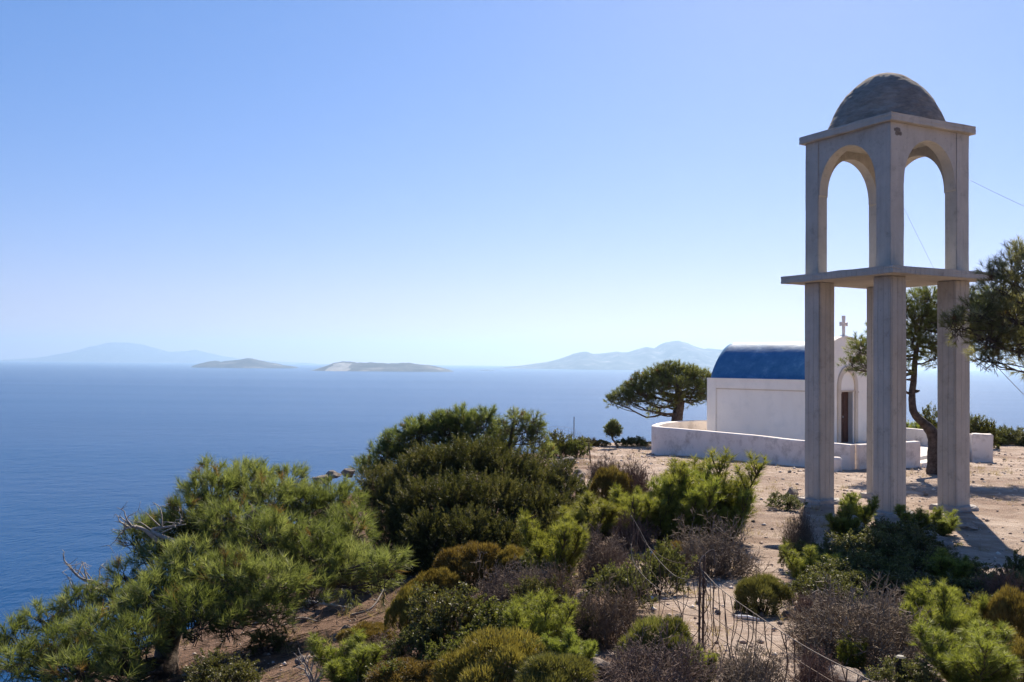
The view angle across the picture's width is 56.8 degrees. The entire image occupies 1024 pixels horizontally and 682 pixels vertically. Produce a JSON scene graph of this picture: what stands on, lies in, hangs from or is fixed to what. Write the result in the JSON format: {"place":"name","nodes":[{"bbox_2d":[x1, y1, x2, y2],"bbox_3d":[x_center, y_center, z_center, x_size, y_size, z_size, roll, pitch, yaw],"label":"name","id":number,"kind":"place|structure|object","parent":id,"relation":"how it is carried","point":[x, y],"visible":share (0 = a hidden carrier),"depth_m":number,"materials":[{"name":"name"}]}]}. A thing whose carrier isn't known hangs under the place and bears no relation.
{"place":"outdoors","nodes":[
{"label":"outdoors","id":0,"kind":"place"},
{"bbox_2d":[0,342,314,363],"bbox_3d":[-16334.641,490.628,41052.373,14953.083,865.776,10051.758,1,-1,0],"label":"mountain","id":1,"kind":"structure","parent":0,"point":[121,352],"depth_m":38496.09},
{"bbox_2d":[192,358,297,367],"bbox_3d":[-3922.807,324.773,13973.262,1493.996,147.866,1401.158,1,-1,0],"label":"island","id":2,"kind":"structure","parent":0,"point":[248,363],"depth_m":13633.07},
{"bbox_2d":[310,361,453,371],"bbox_3d":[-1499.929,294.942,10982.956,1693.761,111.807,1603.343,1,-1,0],"label":"island","id":3,"kind":"structure","parent":0,"point":[373,366],"depth_m":10567.47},
{"bbox_2d":[0,361,1023,681],"bbox_3d":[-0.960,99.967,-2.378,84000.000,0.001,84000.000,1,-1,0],"label":"sea","id":4,"kind":"structure","parent":0,"point":[88,451],"depth_m":1583.60,"materials":[{"name":"liquid"}]},
{"bbox_2d":[0,0,1023,370],"label":"sky","id":5,"kind":"structure","parent":0,"point":[424,182],"materials":[{"name":"blue"}]},
{"bbox_2d":[73,443,1023,681],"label":"ground","id":6,"kind":"structure","parent":0,"point":[1010,514],"depth_m":15.51,"materials":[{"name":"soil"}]},
{"bbox_2d":[0,452,416,681],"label":"pine tree","id":7,"kind":"object","parent":6,"relation":"on","point":[247,551],"visible":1,"depth_m":11.96,"materials":[{"name":"green plant"}]},
{"bbox_2d":[181,645,264,681],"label":"leafy shrub","id":8,"kind":"object","parent":6,"relation":"on","point":[210,668],"visible":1,"depth_m":9.63,"materials":[{"name":"green plant"}]},
{"bbox_2d":[242,627,295,654],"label":"leafy shrub","id":9,"kind":"object","parent":6,"relation":"on","point":[278,642],"visible":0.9,"depth_m":11.96,"materials":[{"name":"green plant"}]},
{"bbox_2d":[294,646,331,681],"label":"dead shrub","id":10,"kind":"object","parent":6,"relation":"on","point":[310,676],"visible":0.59,"depth_m":8.77,"materials":[{"name":"plant"}]},
{"bbox_2d":[305,627,385,681],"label":"young pine","id":11,"kind":"object","parent":6,"relation":"on","point":[339,671],"visible":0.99,"depth_m":8.56,"materials":[{"name":"green plant"}]},
{"bbox_2d":[334,619,393,646],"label":"cushion shrub","id":12,"kind":"object","parent":6,"relation":"on","point":[376,628],"visible":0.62,"depth_m":10.32,"materials":[{"name":"green plant"}]},
{"bbox_2d":[342,625,416,680],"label":"dry shrub","id":13,"kind":"object","parent":6,"relation":"on","point":[385,654],"visible":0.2,"depth_m":8.82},
{"bbox_2d":[361,657,420,681],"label":"leafy shrub","id":14,"kind":"object","parent":6,"relation":"on","point":[389,669],"visible":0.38,"depth_m":7.50,"materials":[{"name":"green plant"}]},
{"bbox_2d":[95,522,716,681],"bbox_3d":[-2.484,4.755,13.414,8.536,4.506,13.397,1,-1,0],"label":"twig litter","id":15,"kind":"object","parent":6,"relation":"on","point":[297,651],"visible":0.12,"depth_m":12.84,"materials":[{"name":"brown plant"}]},
{"bbox_2d":[363,656,452,681],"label":"cushion shrub","id":16,"kind":"object","parent":6,"relation":"on","point":[419,668],"visible":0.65,"depth_m":7.44,"materials":[{"name":"green plant"}]},
{"bbox_2d":[383,583,438,640],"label":"cushion shrub","id":17,"kind":"object","parent":6,"relation":"on","point":[396,608],"visible":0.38,"depth_m":10.00,"materials":[{"name":"green plant"}]},
{"bbox_2d":[381,621,452,660],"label":"leafy shrub","id":18,"kind":"object","parent":6,"relation":"on","point":[399,643],"visible":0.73,"depth_m":8.49,"materials":[{"name":"green plant"}]},
{"bbox_2d":[348,400,518,481],"bbox_3d":[-1.649,2.526,19.972,3.764,2.603,1.277,1,-1,0],"label":"pine tree","id":19,"kind":"object","parent":6,"relation":"on","point":[471,422],"visible":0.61,"depth_m":19.81,"materials":[{"name":"green plant"}]},
{"bbox_2d":[421,566,466,596],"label":"cushion shrub","id":20,"kind":"object","parent":6,"relation":"on","point":[442,578],"visible":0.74,"depth_m":12.45,"materials":[{"name":"green plant"}]},
{"bbox_2d":[424,636,464,674],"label":"leafy shrub","id":21,"kind":"object","parent":6,"relation":"on","point":[432,653],"visible":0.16,"depth_m":7.72,"materials":[{"name":"green plant"}]},
{"bbox_2d":[404,578,494,653],"bbox_3d":[-0.574,2.574,8.771,0.936,0.799,0.989,0,-1,2],"label":"leafy shrub","id":22,"kind":"object","parent":6,"relation":"on","point":[439,622],"visible":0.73,"depth_m":8.68,"materials":[{"name":"green plant"}]},
{"bbox_2d":[432,539,508,591],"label":"cushion shrub","id":23,"kind":"object","parent":6,"relation":"on","point":[460,564],"visible":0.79,"depth_m":12.82,"materials":[{"name":"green plant"}]},
{"bbox_2d":[351,431,596,582],"bbox_3d":[-0.773,3.050,16.529,4.510,2.820,3.943,1,-1,0],"label":"juniper","id":24,"kind":"object","parent":6,"relation":"on","point":[459,495],"visible":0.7,"depth_m":16.41,"materials":[{"name":"green plant"}]},
{"bbox_2d":[445,595,530,658],"bbox_3d":[-0.142,2.544,8.080,0.802,0.759,0.915,0,-1,21],"label":"leafy shrub","id":25,"kind":"object","parent":6,"relation":"on","point":[498,619],"visible":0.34,"depth_m":8.11,"materials":[{"name":"green plant"}]},
{"bbox_2d":[430,622,552,681],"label":"cushion shrub","id":26,"kind":"object","parent":6,"relation":"on","point":[466,662],"visible":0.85,"depth_m":6.67,"materials":[{"name":"green plant"}]},
{"bbox_2d":[463,547,549,610],"bbox_3d":[-0.073,2.687,10.068,1.038,1.011,0.983,0,-1,4],"label":"dry shrub","id":27,"kind":"object","parent":6,"relation":"on","point":[501,591],"visible":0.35,"depth_m":10.02,"materials":[{"name":"plant"}]},
{"bbox_2d":[493,544,533,581],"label":"cushion shrub","id":28,"kind":"object","parent":6,"relation":"on","point":[506,554],"visible":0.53,"depth_m":12.71,"materials":[{"name":"green plant"}]},
{"bbox_2d":[481,405,559,464],"bbox_3d":[0.181,2.404,19.605,1.706,2.275,0.851,1,-1,0],"label":"pine tree","id":29,"kind":"object","parent":6,"relation":"on","point":[535,426],"visible":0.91,"depth_m":19.54,"materials":[{"name":"green plant"}]},
{"bbox_2d":[503,571,576,613],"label":"leafy shrub","id":30,"kind":"object","parent":6,"relation":"on","point":[527,586],"visible":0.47,"depth_m":9.40,"materials":[{"name":"green plant"}]},
{"bbox_2d":[503,586,579,645],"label":"young pine","id":31,"kind":"object","parent":6,"relation":"on","point":[540,623],"visible":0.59,"depth_m":7.57,"materials":[{"name":"green plant"}]},
{"bbox_2d":[516,506,591,579],"bbox_3d":[0.544,2.599,11.915,0.925,1.015,1.069,1,-1,-25],"label":"young pine","id":32,"kind":"object","parent":6,"relation":"on","point":[560,544],"visible":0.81,"depth_m":11.73,"materials":[{"name":"green plant"}]},
{"bbox_2d":[509,650,598,681],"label":"mound shrub","id":33,"kind":"object","parent":6,"relation":"on","point":[535,668],"visible":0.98,"depth_m":6.25,"materials":[{"name":"green plant"}]},
{"bbox_2d":[521,558,592,610],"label":"dry shrub","id":34,"kind":"object","parent":6,"relation":"on","point":[559,582],"visible":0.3,"depth_m":9.70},
{"bbox_2d":[539,428,580,456],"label":"leafy shrub","id":35,"kind":"object","parent":6,"relation":"on","point":[562,445],"visible":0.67,"depth_m":35.52,"materials":[{"name":"green plant"}]},
{"bbox_2d":[542,625,599,675],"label":"young pine","id":36,"kind":"object","parent":6,"relation":"on","point":[588,652],"visible":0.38,"depth_m":6.79,"materials":[{"name":"green plant"}]},
{"bbox_2d":[564,436,592,457],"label":"leafy shrub","id":37,"kind":"object","parent":6,"relation":"on","point":[576,446],"visible":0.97,"depth_m":34.84,"materials":[{"name":"green plant"}]},
{"bbox_2d":[555,606,602,644],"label":"shrub","id":38,"kind":"object","parent":6,"relation":"on","point":[580,622],"visible":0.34,"depth_m":8.01,"materials":[{"name":"green plant"}]},
{"bbox_2d":[556,490,624,543],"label":"young pine","id":39,"kind":"object","parent":6,"relation":"on","point":[604,512],"visible":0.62,"depth_m":15.00,"materials":[{"name":"green plant"}]},
{"bbox_2d":[585,443,615,484],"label":"dry shrub","id":40,"kind":"object","parent":6,"relation":"on","point":[593,468],"visible":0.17,"depth_m":23.98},
{"bbox_2d":[572,520,640,580],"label":"dry shrub","id":41,"kind":"object","parent":6,"relation":"on","point":[601,555],"visible":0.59,"depth_m":12.38,"materials":[{"name":"plant"}]},
{"bbox_2d":[566,570,653,650],"bbox_3d":[0.817,2.464,8.050,0.796,1.050,0.735,1,-1,0],"label":"dry shrub","id":42,"kind":"object","parent":6,"relation":"on","point":[607,618],"visible":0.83,"depth_m":7.97,"materials":[{"name":"plant"}]},
{"bbox_2d":[589,464,634,504],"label":"cushion shrub","id":43,"kind":"object","parent":6,"relation":"on","point":[603,480],"visible":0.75,"depth_m":20.04,"materials":[{"name":"green plant"}]},
{"bbox_2d":[603,418,623,447],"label":"sapling","id":44,"kind":"object","parent":6,"relation":"on","point":[612,428],"visible":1,"depth_m":41.65,"materials":[{"name":"plant"}]},
{"bbox_2d":[579,558,657,608],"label":"leafy shrub","id":45,"kind":"object","parent":6,"relation":"on","point":[620,574],"visible":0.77,"depth_m":9.63,"materials":[{"name":"green plant"}]},
{"bbox_2d":[606,453,655,504],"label":"dry shrub","id":46,"kind":"object","parent":6,"relation":"on","point":[637,480],"visible":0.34,"depth_m":20.34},
{"bbox_2d":[602,508,663,552],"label":"dry shrub","id":47,"kind":"object","parent":6,"relation":"on","point":[621,526],"visible":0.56,"depth_m":14.75,"materials":[{"name":"plant"}]},
{"bbox_2d":[608,483,667,543],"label":"young pine","id":48,"kind":"object","parent":6,"relation":"on","point":[646,504],"visible":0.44,"depth_m":15.10,"materials":[{"name":"green plant"}]},
{"bbox_2d":[613,612,693,666],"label":"mound shrub","id":49,"kind":"object","parent":6,"relation":"on","point":[653,620],"visible":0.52,"depth_m":7.16,"materials":[{"name":"green plant"}]},
{"bbox_2d":[602,359,711,420],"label":"pine tree","id":50,"kind":"object","parent":6,"relation":"on","point":[677,378],"visible":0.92,"depth_m":45.17,"materials":[{"name":"green plant"}]},
{"bbox_2d":[575,619,739,681],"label":"dry shrub","id":51,"kind":"object","parent":6,"relation":"on","point":[653,671],"visible":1,"depth_m":6.05,"materials":[{"name":"plant"}]},
{"bbox_2d":[622,535,697,596],"bbox_3d":[1.765,2.748,11.103,0.892,0.873,0.826,1,-2,-29],"label":"leafy shrub","id":52,"kind":"object","parent":6,"relation":"on","point":[668,554],"visible":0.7,"depth_m":11.08,"materials":[{"name":"green plant"}]},
{"bbox_2d":[630,471,707,542],"bbox_3d":[2.577,2.756,15.554,1.396,1.293,1.247,1,-1,-18],"label":"young pine","id":53,"kind":"object","parent":6,"relation":"on","point":[667,523],"visible":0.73,"depth_m":15.29,"materials":[{"name":"green plant"}]},
{"bbox_2d":[647,462,724,541],"bbox_3d":[2.898,2.690,15.723,1.420,1.393,1.304,1,-1,-11],"label":"young pine","id":54,"kind":"object","parent":6,"relation":"on","point":[697,497],"visible":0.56,"depth_m":15.39,"materials":[{"name":"green plant"}]},
{"bbox_2d":[683,644,719,681],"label":"young pine","id":55,"kind":"object","parent":6,"relation":"on","point":[715,659],"visible":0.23,"depth_m":6.33,"materials":[{"name":"green plant"}]},
{"bbox_2d":[656,445,770,539],"bbox_3d":[3.372,2.602,16.322,1.902,1.701,2.071,1,-1,-13],"label":"young pine","id":56,"kind":"object","parent":6,"relation":"on","point":[730,488],"visible":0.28,"depth_m":15.87,"materials":[{"name":"green plant"}]},
{"bbox_2d":[664,508,777,584],"bbox_3d":[2.767,2.929,12.665,1.447,1.329,1.421,0,-2,35],"label":"dry shrub","id":57,"kind":"object","parent":6,"relation":"on","point":[725,553],"visible":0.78,"depth_m":12.56,"materials":[{"name":"plant"}]},
{"bbox_2d":[703,480,755,543],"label":"young pine","id":58,"kind":"object","parent":6,"relation":"on","point":[746,500],"visible":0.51,"depth_m":15.55,"materials":[{"name":"green plant"}]},
{"bbox_2d":[627,496,873,681],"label":"wire fence","id":59,"kind":"object","parent":6,"relation":"on","point":[702,590],"visible":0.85,"depth_m":7.82,"materials":[{"name":"metal"}]},
{"bbox_2d":[705,618,798,681],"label":"dry shrub","id":60,"kind":"object","parent":6,"relation":"on","point":[744,670],"visible":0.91,"depth_m":6.08,"materials":[{"name":"plant"}]},
{"bbox_2d":[651,420,854,469],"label":"yard wall","id":61,"kind":"structure","parent":6,"relation":"on","point":[686,438],"depth_m":35.07,"materials":[{"name":"paint"}]},
{"bbox_2d":[732,571,796,617],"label":"mound shrub","id":62,"kind":"object","parent":6,"relation":"on","point":[773,590],"visible":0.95,"depth_m":9.57,"materials":[{"name":"green plant"}]},
{"bbox_2d":[763,490,807,511],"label":"leafy shrub","id":63,"kind":"object","parent":6,"relation":"on","point":[789,501],"visible":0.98,"depth_m":19.98,"materials":[{"name":"green plant"}]},
{"bbox_2d":[707,316,866,442],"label":"chapel","id":64,"kind":"structure","parent":6,"relation":"on","point":[755,388],"depth_m":38.99,"materials":[{"name":"white paint"}]},
{"bbox_2d":[841,392,847,442],"bbox_3d":[13.396,3.085,38.402,0.936,2.056,0.105,2,-2,-42],"label":"door","id":65,"kind":"structure","parent":64,"relation":"in","point":[844,395],"depth_m":38.49,"materials":[{"name":"brown wood"}]},
{"bbox_2d":[777,537,807,569],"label":"leafy shrub","id":66,"kind":"object","parent":6,"relation":"on","point":[797,547],"visible":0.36,"depth_m":13.11,"materials":[{"name":"green plant"}]},
{"bbox_2d":[778,503,820,549],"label":"dry shrub","id":67,"kind":"object","parent":6,"relation":"on","point":[803,527],"visible":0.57,"depth_m":15.11,"materials":[{"name":"plant"}]},
{"bbox_2d":[779,542,842,582],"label":"young pine","id":68,"kind":"object","parent":6,"relation":"on","point":[797,567],"visible":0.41,"depth_m":11.70,"materials":[{"name":"green plant"}]},
{"bbox_2d":[783,588,838,619],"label":"dry shrub","id":69,"kind":"object","parent":6,"relation":"on","point":[806,601],"visible":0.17,"depth_m":9.35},
{"bbox_2d":[784,642,842,681],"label":"dry shrub","id":70,"kind":"object","parent":6,"relation":"on","point":[823,670],"visible":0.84,"depth_m":6.40,"materials":[{"name":"plant"}]},
{"bbox_2d":[781,594,861,657],"bbox_3d":[2.513,2.425,7.666,0.684,0.806,0.724,1,-1,-13],"label":"dry shrub","id":71,"kind":"object","parent":6,"relation":"on","point":[800,636],"visible":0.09,"depth_m":7.69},
{"bbox_2d":[777,567,870,607],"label":"leafy shrub","id":72,"kind":"object","parent":6,"relation":"on","point":[807,582],"visible":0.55,"depth_m":10.29,"materials":[{"name":"green plant"}]},
{"bbox_2d":[798,535,865,567],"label":"leafy shrub","id":73,"kind":"object","parent":6,"relation":"on","point":[841,549],"visible":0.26,"depth_m":12.93,"materials":[{"name":"green plant"}]},
{"bbox_2d":[822,501,862,545],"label":"young pine","id":74,"kind":"object","parent":6,"relation":"on","point":[844,523],"visible":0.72,"depth_m":15.82,"materials":[{"name":"green plant"}]},
{"bbox_2d":[802,555,883,599],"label":"leafy shrub","id":75,"kind":"object","parent":6,"relation":"on","point":[831,565],"visible":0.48,"depth_m":10.91,"materials":[{"name":"green plant"}]},
{"bbox_2d":[822,665,863,681],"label":"rock","id":76,"kind":"object","parent":6,"relation":"on","point":[851,676],"visible":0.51,"depth_m":6.50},
{"bbox_2d":[835,631,868,669],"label":"young pine","id":77,"kind":"object","parent":6,"relation":"on","point":[852,659],"visible":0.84,"depth_m":6.97,"materials":[{"name":"green plant"}]},
{"bbox_2d":[776,570,940,667],"bbox_3d":[2.707,2.374,7.301,1.329,1.187,1.454,0,-2,29],"label":"dry shrub","id":78,"kind":"object","parent":6,"relation":"on","point":[874,636],"visible":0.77,"depth_m":7.20,"materials":[{"name":"plant"}]},
{"bbox_2d":[837,491,880,524],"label":"young pine","id":79,"kind":"object","parent":6,"relation":"on","point":[867,511],"visible":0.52,"depth_m":17.09,"materials":[{"name":"green plant"}]},
{"bbox_2d":[818,523,907,570],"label":"leafy shrub","id":80,"kind":"object","parent":6,"relation":"on","point":[877,537],"visible":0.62,"depth_m":13.23,"materials":[{"name":"green plant"}]},
{"bbox_2d":[835,546,935,590],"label":"leafy shrub","id":81,"kind":"object","parent":6,"relation":"on","point":[884,565],"visible":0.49,"depth_m":11.38,"materials":[{"name":"green plant"}]},
{"bbox_2d":[781,72,990,517],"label":"bell tower","id":82,"kind":"structure","parent":6,"relation":"on","point":[883,132],"depth_m":20.13,"materials":[{"name":"concrete"}]},
{"bbox_2d":[854,441,919,468],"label":"yard wall","id":83,"kind":"structure","parent":6,"relation":"on","point":[912,454],"depth_m":31.38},
{"bbox_2d":[844,516,948,550],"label":"leafy shrub","id":84,"kind":"object","parent":6,"relation":"on","point":[897,527],"visible":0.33,"depth_m":14.67,"materials":[{"name":"green plant"}]},
{"bbox_2d":[862,654,940,681],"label":"leafy shrub","id":85,"kind":"object","parent":6,"relation":"on","point":[922,672],"visible":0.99,"depth_m":6.19,"materials":[{"name":"green plant"}]},
{"bbox_2d":[864,569,951,603],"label":"leafy shrub","id":86,"kind":"object","parent":6,"relation":"on","point":[909,581],"visible":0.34,"depth_m":10.70,"materials":[{"name":"green plant"}]},
{"bbox_2d":[906,428,927,445],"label":"yard wall","id":87,"kind":"structure","parent":6,"relation":"on","point":[914,434],"depth_m":37.87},
{"bbox_2d":[873,524,963,566],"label":"leafy shrub","id":88,"kind":"object","parent":6,"relation":"on","point":[912,538],"visible":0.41,"depth_m":13.64,"materials":[{"name":"green plant"}]},
{"bbox_2d":[893,503,944,529],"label":"young pine","id":89,"kind":"object","parent":6,"relation":"on","point":[900,511],"visible":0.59,"depth_m":16.84,"materials":[{"name":"green plant"}]},
{"bbox_2d":[835,281,1023,474],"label":"pine tree","id":90,"kind":"object","parent":6,"relation":"on","point":[923,312],"visible":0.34,"depth_m":28.59,"materials":[{"name":"green plant"}]},
{"bbox_2d":[891,543,967,580],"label":"leafy shrub","id":91,"kind":"object","parent":6,"relation":"on","point":[918,559],"visible":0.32,"depth_m":12.53,"materials":[{"name":"green plant"}]},
{"bbox_2d":[896,577,982,654],"bbox_3d":[3.352,2.219,7.511,0.632,0.708,0.707,1,-1,-15],"label":"young pine","id":92,"kind":"object","parent":6,"relation":"on","point":[948,615],"visible":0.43,"depth_m":7.48,"materials":[{"name":"green plant"}]},
{"bbox_2d":[923,509,963,535],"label":"young pine","id":93,"kind":"object","parent":6,"relation":"on","point":[946,527],"visible":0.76,"depth_m":16.66,"materials":[{"name":"green plant"}]},
{"bbox_2d":[921,546,974,584],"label":"young pine","id":94,"kind":"object","parent":6,"relation":"on","point":[958,567],"visible":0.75,"depth_m":12.07,"materials":[{"name":"green plant"}]},
{"bbox_2d":[936,586,990,625],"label":"young pine","id":95,"kind":"object","parent":6,"relation":"on","point":[982,602],"visible":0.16,"depth_m":8.20,"materials":[{"name":"green plant"}]},
{"bbox_2d":[907,614,1023,681],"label":"young pine","id":96,"kind":"object","parent":6,"relation":"on","point":[984,655],"visible":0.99,"depth_m":6.11,"materials":[{"name":"green plant"}]},
{"bbox_2d":[941,568,995,604],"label":"leafy shrub","id":97,"kind":"object","parent":6,"relation":"on","point":[963,585],"visible":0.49,"depth_m":10.74,"materials":[{"name":"green plant"}]},
{"bbox_2d":[935,233,1023,381],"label":"pine tree","id":98,"kind":"object","parent":6,"relation":"on","point":[1003,275],"visible":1,"depth_m":16.19,"materials":[{"name":"green plant"}]},
{"bbox_2d":[964,556,995,583],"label":"leafy shrub","id":99,"kind":"object","parent":6,"relation":"on","point":[975,568],"visible":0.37,"depth_m":12.34,"materials":[{"name":"green plant"}]},
{"bbox_2d":[970,433,992,462],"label":"wall pier","id":100,"kind":"structure","parent":6,"relation":"on","point":[981,447],"depth_m":35.06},
{"bbox_2d":[970,413,1000,448],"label":"leafy shrub","id":101,"kind":"object","parent":6,"relation":"on","point":[989,429],"visible":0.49,"depth_m":44.16,"materials":[{"name":"green plant"}]},
{"bbox_2d":[969,567,1023,596],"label":"leafy shrub","id":102,"kind":"object","parent":6,"relation":"on","point":[1017,575],"visible":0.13,"depth_m":10.91,"materials":[{"name":"green plant"}]},
{"bbox_2d":[970,561,1023,601],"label":"dry shrub","id":103,"kind":"object","parent":6,"relation":"on","point":[994,587],"visible":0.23,"depth_m":10.36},
{"bbox_2d":[975,582,1023,639],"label":"cushion shrub","id":104,"kind":"object","parent":6,"relation":"on","point":[1003,606],"visible":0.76,"depth_m":8.01,"materials":[{"name":"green plant"}]},
{"bbox_2d":[993,547,1023,581],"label":"leafy shrub","id":105,"kind":"object","parent":6,"relation":"on","point":[1010,564],"visible":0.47,"depth_m":11.75,"materials":[{"name":"green plant"}]},
{"bbox_2d":[1004,636,1023,681],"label":"cushion shrub","id":106,"kind":"object","parent":6,"relation":"on","point":[1018,648],"visible":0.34,"depth_m":6.43,"materials":[{"name":"green plant"}]},
{"bbox_2d":[166,442,1023,681],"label":"gravel","id":107,"kind":"structure","parent":0,"point":[693,606],"depth_m":17.60,"materials":[{"name":"gravel"}]},
{"bbox_2d":[500,341,722,370],"bbox_3d":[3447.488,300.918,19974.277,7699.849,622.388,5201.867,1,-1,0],"label":"mountain","id":108,"kind":"structure","parent":0,"point":[645,357],"depth_m":18830.19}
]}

